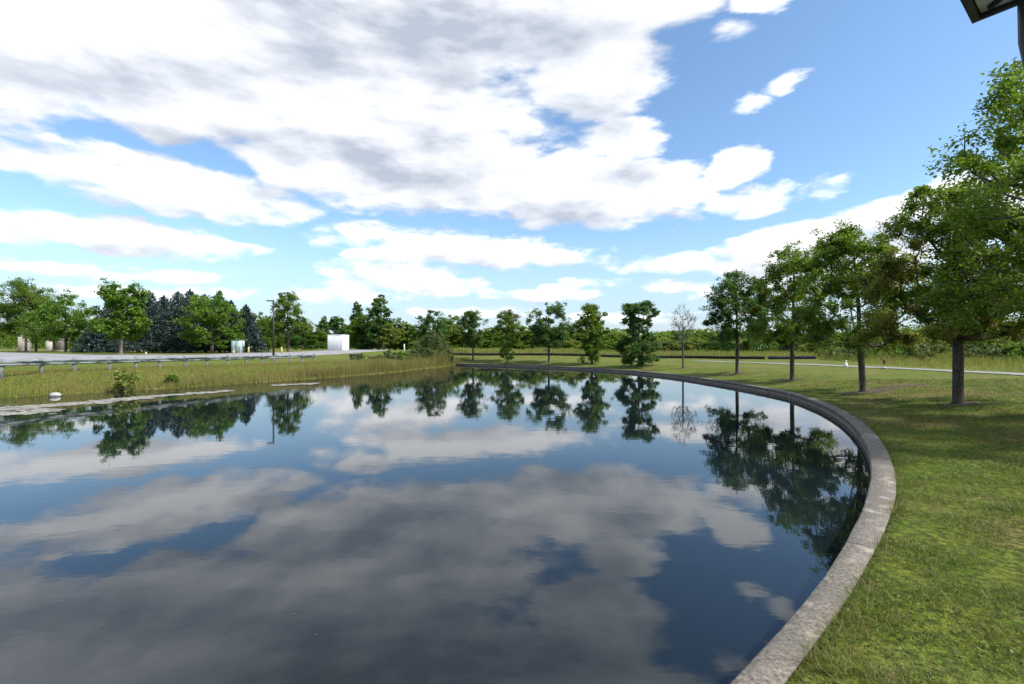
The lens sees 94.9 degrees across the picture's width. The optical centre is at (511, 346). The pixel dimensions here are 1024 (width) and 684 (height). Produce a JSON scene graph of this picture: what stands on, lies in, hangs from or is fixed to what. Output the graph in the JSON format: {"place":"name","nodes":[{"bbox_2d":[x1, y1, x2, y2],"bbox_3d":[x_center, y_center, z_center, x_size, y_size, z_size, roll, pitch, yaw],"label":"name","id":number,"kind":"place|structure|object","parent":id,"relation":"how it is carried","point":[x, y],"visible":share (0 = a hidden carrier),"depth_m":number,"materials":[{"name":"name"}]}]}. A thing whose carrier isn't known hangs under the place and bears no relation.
{"place":"outdoors","nodes":[
{"label":"outdoors","id":0,"kind":"place"},
{"bbox_2d":[0,349,387,361],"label":"road","id":1,"kind":"structure","parent":0,"point":[7,356],"depth_m":37.39,"materials":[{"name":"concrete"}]},
{"bbox_2d":[231,340,242,352],"bbox_3d":[-29.255,-0.084,49.998,0.932,1.368,0.684,0,0,0],"label":"utility cabinet","id":2,"kind":"object","parent":1,"relation":"on","point":[236,346],"visible":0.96,"depth_m":49.68,"materials":[{"name":"metal"}]},
{"bbox_2d":[0,365,880,683],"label":"water","id":3,"kind":"structure","parent":0,"point":[482,525],"depth_m":5.44,"materials":[{"name":"blue liquid"}]},
{"bbox_2d":[0,383,317,414],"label":"floating algae","id":4,"kind":"object","parent":3,"relation":"on","point":[34,409],"visible":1,"depth_m":17.35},
{"bbox_2d":[0,347,1023,683],"bbox_3d":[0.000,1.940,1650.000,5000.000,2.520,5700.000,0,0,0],"label":"ground","id":5,"kind":"structure","parent":0,"point":[814,371],"depth_m":7.59,"materials":[{"name":"plant"}]},
{"bbox_2d":[0,290,16,340],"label":"shade tree","id":6,"kind":"object","parent":5,"relation":"on","point":[3,295],"visible":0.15,"depth_m":70.45,"materials":[{"name":"green plant"}]},
{"bbox_2d":[17,334,32,350],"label":"stone pillar","id":7,"kind":"structure","parent":5,"relation":"on","point":[21,343],"depth_m":75.41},
{"bbox_2d":[0,277,63,351],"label":"shade tree","id":8,"kind":"object","parent":5,"relation":"on","point":[21,289],"visible":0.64,"depth_m":65.01,"materials":[{"name":"green plant"}]},
{"bbox_2d":[0,285,71,351],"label":"shade tree","id":9,"kind":"object","parent":5,"relation":"on","point":[40,291],"visible":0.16,"depth_m":68.75,"materials":[{"name":"green plant"}]},
{"bbox_2d":[44,340,52,350],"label":"stone pillar","id":10,"kind":"structure","parent":5,"relation":"on","point":[48,346],"depth_m":79.70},
{"bbox_2d":[16,288,99,351],"bbox_3d":[-57.084,-3.401,60.001,7.998,8.322,7.710,0,0,0],"label":"shade tree","id":11,"kind":"object","parent":5,"relation":"on","point":[76,321],"visible":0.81,"depth_m":59.03,"materials":[{"name":"green plant"}]},
{"bbox_2d":[51,336,68,350],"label":"stone pillar","id":12,"kind":"structure","parent":5,"relation":"on","point":[58,345],"depth_m":71.41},
{"bbox_2d":[69,316,118,352],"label":"spruce","id":13,"kind":"object","parent":5,"relation":"on","point":[90,342],"visible":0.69,"depth_m":56.05,"materials":[{"name":"green plant"}]},
{"bbox_2d":[98,304,134,351],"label":"spruce","id":14,"kind":"object","parent":5,"relation":"on","point":[107,312],"visible":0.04,"depth_m":60.29,"materials":[{"name":"green plant"}]},
{"bbox_2d":[86,275,153,353],"bbox_3d":[-36.607,-2.896,43.958,4.805,7.312,5.198,0,0,-41],"label":"shade tree","id":15,"kind":"object","parent":5,"relation":"on","point":[115,325],"visible":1,"depth_m":43.23,"materials":[{"name":"green plant"}]},
{"bbox_2d":[113,368,140,391],"bbox_3d":[-18.039,1.724,22.024,1.052,1.484,1.243,0,0,-41],"label":"shrub","id":16,"kind":"object","parent":5,"relation":"on","point":[122,385],"visible":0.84,"depth_m":21.82,"materials":[{"name":"green plant"}]},
{"bbox_2d":[113,290,175,352],"bbox_3d":[-43.326,-2.966,55.977,7.075,7.750,6.678,0,0,0],"label":"spruce","id":17,"kind":"object","parent":5,"relation":"on","point":[152,308],"visible":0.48,"depth_m":55.39,"materials":[{"name":"green plant"}]},
{"bbox_2d":[133,295,180,352],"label":"spruce","id":18,"kind":"object","parent":5,"relation":"on","point":[163,300],"visible":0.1,"depth_m":58.68,"materials":[{"name":"green plant"}]},
{"bbox_2d":[0,354,314,379],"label":"guard rail","id":19,"kind":"object","parent":5,"relation":"on","point":[42,362],"visible":0.81,"depth_m":25.88,"materials":[{"name":"metal"}]},
{"bbox_2d":[162,374,181,383],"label":"shrub","id":20,"kind":"object","parent":5,"relation":"on","point":[167,377],"visible":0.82,"depth_m":24.36,"materials":[{"name":"green plant"}]},
{"bbox_2d":[137,291,209,352],"bbox_3d":[-39.032,-2.791,55.189,6.938,7.541,7.493,0,0,0],"label":"spruce","id":21,"kind":"object","parent":5,"relation":"on","point":[168,336],"visible":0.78,"depth_m":53.99,"materials":[{"name":"green plant"}]},
{"bbox_2d":[174,289,195,350],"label":"spruce","id":22,"kind":"object","parent":5,"relation":"on","point":[189,292],"visible":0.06,"depth_m":59.65,"materials":[{"name":"green plant"}]},
{"bbox_2d":[4,350,386,366],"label":"kerb","id":23,"kind":"structure","parent":5,"relation":"on","point":[315,355],"depth_m":56.14,"materials":[{"name":"concrete"}]},
{"bbox_2d":[176,293,225,352],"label":"spruce","id":24,"kind":"object","parent":5,"relation":"on","point":[206,348],"visible":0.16,"depth_m":55.98,"materials":[{"name":"green plant"}]},
{"bbox_2d":[172,290,245,352],"bbox_3d":[-33.425,-2.815,52.011,6.812,7.151,6.909,0,0,0],"label":"shade tree","id":25,"kind":"object","parent":5,"relation":"on","point":[217,319],"visible":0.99,"depth_m":51.01,"materials":[{"name":"green plant"}]},
{"bbox_2d":[208,300,238,352],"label":"spruce","id":26,"kind":"object","parent":5,"relation":"on","point":[229,315],"visible":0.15,"depth_m":57.41,"materials":[{"name":"green plant"}]},
{"bbox_2d":[0,348,479,397],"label":"bank grass","id":27,"kind":"structure","parent":5,"relation":"on","point":[372,366],"depth_m":27.70,"materials":[{"name":"plant"}]},
{"bbox_2d":[222,304,271,352],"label":"spruce","id":28,"kind":"object","parent":5,"relation":"on","point":[253,336],"visible":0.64,"depth_m":55.62,"materials":[{"name":"green plant"}]},
{"bbox_2d":[249,311,274,347],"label":"woodland tree","id":29,"kind":"object","parent":5,"relation":"on","point":[259,317],"visible":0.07,"depth_m":124.50,"materials":[{"name":"green plant"}]},
{"bbox_2d":[256,317,283,349],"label":"woodland tree","id":30,"kind":"object","parent":5,"relation":"on","point":[268,338],"visible":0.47,"depth_m":119.10,"materials":[{"name":"green plant"}]},
{"bbox_2d":[266,300,274,359],"bbox_3d":[-20.250,-1.367,39.500,0.748,5.166,0.337,0,0,0],"label":"lamp post","id":31,"kind":"object","parent":5,"relation":"on","point":[273,347],"visible":0.69,"depth_m":39.44,"materials":[{"name":"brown metal"}]},
{"bbox_2d":[263,291,313,351],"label":"shade tree","id":32,"kind":"object","parent":5,"relation":"on","point":[280,316],"visible":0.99,"depth_m":59.39,"materials":[{"name":"green plant"}]},
{"bbox_2d":[278,322,318,349],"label":"woodland tree","id":33,"kind":"object","parent":5,"relation":"on","point":[296,339],"visible":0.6,"depth_m":116.92,"materials":[{"name":"green plant"}]},
{"bbox_2d":[298,328,327,349],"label":"woodland tree","id":34,"kind":"object","parent":5,"relation":"on","point":[323,337],"visible":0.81,"depth_m":121.23,"materials":[{"name":"green plant"}]},
{"bbox_2d":[313,316,330,348],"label":"woodland tree","id":35,"kind":"object","parent":5,"relation":"on","point":[322,325],"visible":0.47,"depth_m":149.35,"materials":[{"name":"green plant"}]},
{"bbox_2d":[324,316,350,348],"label":"woodland tree","id":36,"kind":"object","parent":5,"relation":"on","point":[335,322],"visible":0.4,"depth_m":173.27,"materials":[{"name":"green plant"}]},
{"bbox_2d":[327,335,348,350],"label":"storage shed","id":37,"kind":"structure","parent":5,"relation":"on","point":[338,342],"depth_m":86.06,"materials":[{"name":"metal"}]},
{"bbox_2d":[335,324,350,340],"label":"woodland tree","id":38,"kind":"object","parent":5,"relation":"on","point":[341,331],"visible":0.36,"depth_m":164.39,"materials":[{"name":"green plant"}]},
{"bbox_2d":[349,301,367,349],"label":"woodland tree","id":39,"kind":"object","parent":5,"relation":"on","point":[356,310],"visible":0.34,"depth_m":118.93,"materials":[{"name":"green plant"}]},
{"bbox_2d":[343,313,377,348],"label":"woodland tree","id":40,"kind":"object","parent":5,"relation":"on","point":[353,325],"visible":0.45,"depth_m":116.07,"materials":[{"name":"green plant"}]},
{"bbox_2d":[353,323,386,349],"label":"woodland tree","id":41,"kind":"object","parent":5,"relation":"on","point":[365,345],"visible":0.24,"depth_m":114.74,"materials":[{"name":"green plant"}]},
{"bbox_2d":[364,294,392,349],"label":"woodland tree","id":42,"kind":"object","parent":5,"relation":"on","point":[377,311],"visible":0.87,"depth_m":110.99,"materials":[{"name":"green plant"}]},
{"bbox_2d":[376,350,397,359],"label":"shrub","id":43,"kind":"object","parent":5,"relation":"on","point":[388,353],"visible":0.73,"depth_m":46.63,"materials":[{"name":"green plant"}]},
{"bbox_2d":[375,322,402,349],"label":"woodland tree","id":44,"kind":"object","parent":5,"relation":"on","point":[396,342],"visible":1,"depth_m":104.72,"materials":[{"name":"green plant"}]},
{"bbox_2d":[377,317,409,349],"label":"woodland tree","id":45,"kind":"object","parent":5,"relation":"on","point":[396,321],"visible":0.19,"depth_m":111.31,"materials":[{"name":"green plant"}]},
{"bbox_2d":[396,351,410,359],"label":"shrub","id":46,"kind":"object","parent":5,"relation":"on","point":[400,354],"visible":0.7,"depth_m":47.70,"materials":[{"name":"green plant"}]},
{"bbox_2d":[393,323,415,349],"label":"woodland tree","id":47,"kind":"object","parent":5,"relation":"on","point":[407,329],"visible":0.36,"depth_m":106.84,"materials":[{"name":"green plant"}]},
{"bbox_2d":[400,325,422,348],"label":"woodland tree","id":48,"kind":"object","parent":5,"relation":"on","point":[410,334],"visible":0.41,"depth_m":102.75,"materials":[{"name":"green plant"}]},
{"bbox_2d":[411,341,430,359],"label":"shrub","id":49,"kind":"object","parent":5,"relation":"on","point":[416,348],"visible":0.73,"depth_m":50.01,"materials":[{"name":"green plant"}]},
{"bbox_2d":[414,310,450,349],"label":"tree","id":50,"kind":"object","parent":5,"relation":"on","point":[425,326],"visible":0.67,"depth_m":59.03,"materials":[{"name":"green plant"}]},
{"bbox_2d":[413,329,451,361],"bbox_3d":[-8.598,-0.041,51.520,3.849,3.823,3.897,0,0,-40],"label":"shrub","id":51,"kind":"object","parent":5,"relation":"on","point":[426,338],"visible":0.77,"depth_m":51.29,"materials":[{"name":"green plant"}]},
{"bbox_2d":[433,324,459,344],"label":"woodland tree","id":52,"kind":"object","parent":5,"relation":"on","point":[449,328],"visible":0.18,"depth_m":98.78,"materials":[{"name":"green plant"}]},
{"bbox_2d":[441,340,455,362],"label":"shrub","id":53,"kind":"object","parent":5,"relation":"on","point":[452,352],"visible":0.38,"depth_m":53.39,"materials":[{"name":"green plant"}]},
{"bbox_2d":[442,314,466,330],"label":"woodland tree","id":54,"kind":"object","parent":5,"relation":"on","point":[451,323],"visible":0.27,"depth_m":117.03,"materials":[{"name":"green plant"}]},
{"bbox_2d":[442,329,470,346],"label":"woodland tree","id":55,"kind":"object","parent":5,"relation":"on","point":[452,335],"visible":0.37,"depth_m":97.34,"materials":[{"name":"green plant"}]},
{"bbox_2d":[0,327,914,348],"bbox_3d":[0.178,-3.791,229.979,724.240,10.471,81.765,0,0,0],"label":"distant wood","id":56,"kind":"object","parent":5,"relation":"on","point":[9,343],"visible":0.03,"depth_m":197.54,"materials":[{"name":"plant"}]},
{"bbox_2d":[451,333,486,348],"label":"woodland tree","id":57,"kind":"object","parent":5,"relation":"on","point":[456,345],"visible":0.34,"depth_m":95.38,"materials":[{"name":"green plant"}]},
{"bbox_2d":[456,309,489,359],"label":"tree","id":58,"kind":"object","parent":5,"relation":"on","point":[468,320],"visible":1,"depth_m":56.80,"materials":[{"name":"green plant"}]},
{"bbox_2d":[479,328,500,347],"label":"woodland tree","id":59,"kind":"object","parent":5,"relation":"on","point":[488,341],"visible":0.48,"depth_m":98.48,"materials":[{"name":"green plant"}]},
{"bbox_2d":[499,340,514,360],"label":"sapling","id":60,"kind":"object","parent":5,"relation":"on","point":[505,348],"visible":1,"depth_m":52.58,"materials":[{"name":"green plant"}]},
{"bbox_2d":[489,309,525,360],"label":"tree","id":61,"kind":"object","parent":5,"relation":"on","point":[507,317],"visible":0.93,"depth_m":53.86,"materials":[{"name":"green plant"}]},
{"bbox_2d":[510,325,539,349],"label":"woodland tree","id":62,"kind":"object","parent":5,"relation":"on","point":[526,335],"visible":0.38,"depth_m":96.34,"materials":[{"name":"green plant"}]},
{"bbox_2d":[515,340,540,348],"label":"woodland tree","id":63,"kind":"object","parent":5,"relation":"on","point":[529,345],"visible":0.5,"depth_m":94.45,"materials":[{"name":"green plant"}]},
{"bbox_2d":[525,301,571,362],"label":"tree","id":64,"kind":"object","parent":5,"relation":"on","point":[547,333],"visible":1,"depth_m":49.66,"materials":[{"name":"green plant"}]},
{"bbox_2d":[559,339,583,349],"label":"woodland tree","id":65,"kind":"object","parent":5,"relation":"on","point":[569,344],"visible":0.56,"depth_m":91.25,"materials":[{"name":"green plant"}]},
{"bbox_2d":[566,326,580,341],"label":"woodland tree","id":66,"kind":"object","parent":5,"relation":"on","point":[572,331],"visible":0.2,"depth_m":111.51,"materials":[{"name":"green plant"}]},
{"bbox_2d":[572,302,610,363],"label":"tree","id":67,"kind":"object","parent":5,"relation":"on","point":[592,322],"visible":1,"depth_m":46.01,"materials":[{"name":"green plant"}]},
{"bbox_2d":[451,352,764,358],"bbox_3d":[9.515,1.069,60.575,40.648,0.795,3.184,0,0,20],"label":"silt fence","id":68,"kind":"object","parent":5,"relation":"on","point":[619,356],"visible":0.56,"depth_m":60.66,"materials":[{"name":"black fabric"}]},
{"bbox_2d":[600,340,615,350],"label":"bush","id":69,"kind":"object","parent":5,"relation":"on","point":[608,345],"visible":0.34,"depth_m":86.52,"materials":[{"name":"green plant"}]},
{"bbox_2d":[597,331,623,349],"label":"woodland tree","id":70,"kind":"object","parent":5,"relation":"on","point":[612,337],"visible":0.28,"depth_m":94.75,"materials":[{"name":"green plant"}]},
{"bbox_2d":[610,300,661,366],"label":"tree","id":71,"kind":"object","parent":5,"relation":"on","point":[632,311],"visible":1,"depth_m":40.28,"materials":[{"name":"green plant"}]},
{"bbox_2d":[648,340,677,350],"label":"woodland tree","id":72,"kind":"object","parent":5,"relation":"on","point":[664,344],"visible":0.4,"depth_m":82.35,"materials":[{"name":"green plant"}]},
{"bbox_2d":[655,337,684,349],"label":"woodland tree","id":73,"kind":"object","parent":5,"relation":"on","point":[662,339],"visible":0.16,"depth_m":87.46,"materials":[{"name":"green plant"}]},
{"bbox_2d":[454,363,895,683],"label":"retaining wall","id":74,"kind":"structure","parent":5,"relation":"on","point":[769,663],"depth_m":4.22,"materials":[{"name":"concrete"}]},
{"bbox_2d":[668,302,698,367],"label":"bare tree","id":75,"kind":"object","parent":5,"relation":"on","point":[683,328],"visible":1,"depth_m":36.31,"materials":[{"name":"grey plant"}]},
{"bbox_2d":[667,339,700,351],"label":"woodland tree","id":76,"kind":"object","parent":5,"relation":"on","point":[689,345],"visible":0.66,"depth_m":81.45,"materials":[{"name":"green plant"}]},
{"bbox_2d":[674,337,707,349],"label":"woodland tree","id":77,"kind":"object","parent":5,"relation":"on","point":[696,340],"visible":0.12,"depth_m":86.33,"materials":[{"name":"green plant"}]},
{"bbox_2d":[689,329,717,340],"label":"woodland tree","id":78,"kind":"object","parent":5,"relation":"on","point":[704,335],"visible":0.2,"depth_m":118.36,"materials":[{"name":"green plant"}]},
{"bbox_2d":[695,341,722,351],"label":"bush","id":79,"kind":"object","parent":5,"relation":"on","point":[701,346],"visible":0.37,"depth_m":79.91,"materials":[{"name":"green plant"}]},
{"bbox_2d":[697,269,774,373],"bbox_3d":[14.194,-1.608,29.535,4.508,6.730,4.705,0,0,38],"label":"tree","id":80,"kind":"object","parent":5,"relation":"on","point":[731,297],"visible":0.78,"depth_m":28.92,"materials":[{"name":"green plant"}]},
{"bbox_2d":[759,341,779,352],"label":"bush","id":81,"kind":"object","parent":5,"relation":"on","point":[772,347],"visible":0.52,"depth_m":73.02,"materials":[{"name":"green plant"}]},
{"bbox_2d":[740,240,841,379],"bbox_3d":[14.362,-1.885,24.029,4.741,7.352,4.336,0,0,0],"label":"tree","id":82,"kind":"object","parent":5,"relation":"on","point":[785,328],"visible":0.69,"depth_m":23.79,"materials":[{"name":"green plant"}]},
{"bbox_2d":[768,356,815,358],"bbox_3d":[30.306,1.150,50.967,4.505,0.536,0.122,0,0,26],"label":"silt fence","id":83,"kind":"object","parent":5,"relation":"on","point":[788,357],"visible":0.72,"depth_m":50.92,"materials":[{"name":"black fabric"}]},
{"bbox_2d":[776,341,807,352],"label":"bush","id":84,"kind":"object","parent":5,"relation":"on","point":[783,348],"visible":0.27,"depth_m":70.12,"materials":[{"name":"green plant"}]},
{"bbox_2d":[797,343,837,353],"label":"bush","id":85,"kind":"object","parent":5,"relation":"on","point":[803,348],"visible":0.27,"depth_m":65.26,"materials":[{"name":"green plant"}]},
{"bbox_2d":[814,341,846,357],"bbox_3d":[35.327,0.278,51.848,3.149,2.056,2.998,0,0,0],"label":"weed bush","id":86,"kind":"object","parent":5,"relation":"on","point":[825,353],"visible":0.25,"depth_m":51.58,"materials":[{"name":"green plant"}]},
{"bbox_2d":[820,331,853,349],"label":"woodland tree","id":87,"kind":"object","parent":5,"relation":"on","point":[841,338],"visible":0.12,"depth_m":73.28,"materials":[{"name":"green plant"}]},
{"bbox_2d":[828,346,871,358],"bbox_3d":[33.813,0.481,46.727,3.872,1.770,3.479,0,0,24],"label":"weed bush","id":88,"kind":"object","parent":5,"relation":"on","point":[833,351],"visible":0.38,"depth_m":46.71,"materials":[{"name":"green plant"}]},
{"bbox_2d":[786,218,940,391],"bbox_3d":[13.413,-1.560,18.172,4.941,6.777,5.093,0,0,0],"label":"tree","id":89,"kind":"object","parent":5,"relation":"on","point":[829,252],"visible":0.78,"depth_m":17.88,"materials":[{"name":"green plant"}]},
{"bbox_2d":[710,368,1019,471],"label":"fallen leaves","id":90,"kind":"object","parent":5,"relation":"on","point":[909,416],"visible":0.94,"depth_m":14.28,"materials":[{"name":"brown plant"}]},
{"bbox_2d":[838,387,898,394],"bbox_3d":[13.839,1.723,18.169,2.567,0.300,1.351,0,0,0],"label":"soil patch","id":91,"kind":"object","parent":5,"relation":"on","point":[878,390],"visible":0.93,"depth_m":18.06,"materials":[{"name":"soil"}]},
{"bbox_2d":[755,378,1023,683],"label":"grass","id":92,"kind":"structure","parent":5,"relation":"on","point":[919,552],"depth_m":4.43,"materials":[{"name":"plant"}]},
{"bbox_2d":[873,342,922,357],"bbox_3d":[36.743,0.281,44.682,3.651,2.099,3.579,0,0,0],"label":"weed bush","id":93,"kind":"object","parent":5,"relation":"on","point":[901,353],"visible":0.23,"depth_m":44.30,"materials":[{"name":"green plant"}]},
{"bbox_2d":[881,384,931,387],"bbox_3d":[15.492,1.583,18.594,2.401,0.184,0.741,0,0,0],"label":"soil patch","id":94,"kind":"object","parent":5,"relation":"on","point":[908,385],"visible":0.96,"depth_m":18.47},
{"bbox_2d":[896,325,937,349],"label":"woodland tree","id":95,"kind":"object","parent":5,"relation":"on","point":[906,329],"visible":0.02,"depth_m":70.25,"materials":[{"name":"green plant"}]},
{"bbox_2d":[820,454,1023,683],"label":"clover","id":96,"kind":"object","parent":5,"relation":"on","point":[924,643],"visible":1,"depth_m":3.15,"materials":[{"name":"green plant"}]},
{"bbox_2d":[902,342,946,360],"bbox_3d":[36.687,0.335,41.937,3.237,2.045,2.864,0,0,0],"label":"weed bush","id":97,"kind":"object","parent":5,"relation":"on","point":[923,347],"visible":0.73,"depth_m":41.55,"materials":[{"name":"green plant"}]},
{"bbox_2d":[836,170,1023,403],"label":"tree","id":98,"kind":"object","parent":5,"relation":"on","point":[887,268],"visible":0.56,"depth_m":13.35,"materials":[{"name":"green plant"}]},
{"bbox_2d":[924,339,951,355],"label":"weed bush","id":99,"kind":"object","parent":5,"relation":"on","point":[935,341],"visible":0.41,"depth_m":47.63,"materials":[{"name":"green plant"}]},
{"bbox_2d":[936,402,978,406],"bbox_3d":[12.712,1.645,13.428,0.997,0.163,0.956,0,0,-41],"label":"soil patch","id":100,"kind":"object","parent":5,"relation":"on","point":[964,404],"visible":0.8,"depth_m":13.24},
{"bbox_2d":[914,57,1023,333],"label":"tree","id":101,"kind":"object","parent":5,"relation":"on","point":[985,216],"visible":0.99,"depth_m":9.86,"materials":[{"name":"green plant"}]},
{"bbox_2d":[951,341,1008,360],"bbox_3d":[39.794,0.366,39.946,3.633,1.873,3.670,0,0,0],"label":"weed bush","id":102,"kind":"object","parent":5,"relation":"on","point":[997,351],"visible":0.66,"depth_m":39.56,"materials":[{"name":"green plant"}]},
{"bbox_2d":[960,0,1023,68],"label":"pavilion","id":103,"kind":"structure","parent":5,"relation":"on","point":[977,10],"depth_m":1.82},
{"bbox_2d":[980,337,1015,354],"bbox_3d":[45.788,-0.059,44.153,3.270,2.618,2.909,0,0,0],"label":"weed bush","id":104,"kind":"object","parent":5,"relation":"on","point":[1000,345],"visible":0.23,"depth_m":43.77,"materials":[{"name":"green plant"}]},
{"bbox_2d":[999,340,1023,361],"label":"weed bush","id":105,"kind":"object","parent":5,"relation":"on","point":[1017,349],"visible":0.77,"depth_m":37.66,"materials":[{"name":"green plant"}]},
{"bbox_2d":[0,0,1023,346],"label":"sky","id":106,"kind":"structure","parent":0,"point":[454,157],"materials":[{"name":"blue"}]},
{"bbox_2d":[437,347,1023,371],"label":"meadow","id":107,"kind":"structure","parent":0,"point":[946,359],"depth_m":47.01,"materials":[{"name":"plant"}]},
{"bbox_2d":[712,361,1023,374],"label":"path","id":108,"kind":"structure","parent":0,"point":[890,367],"depth_m":31.73,"materials":[{"name":"concrete"}]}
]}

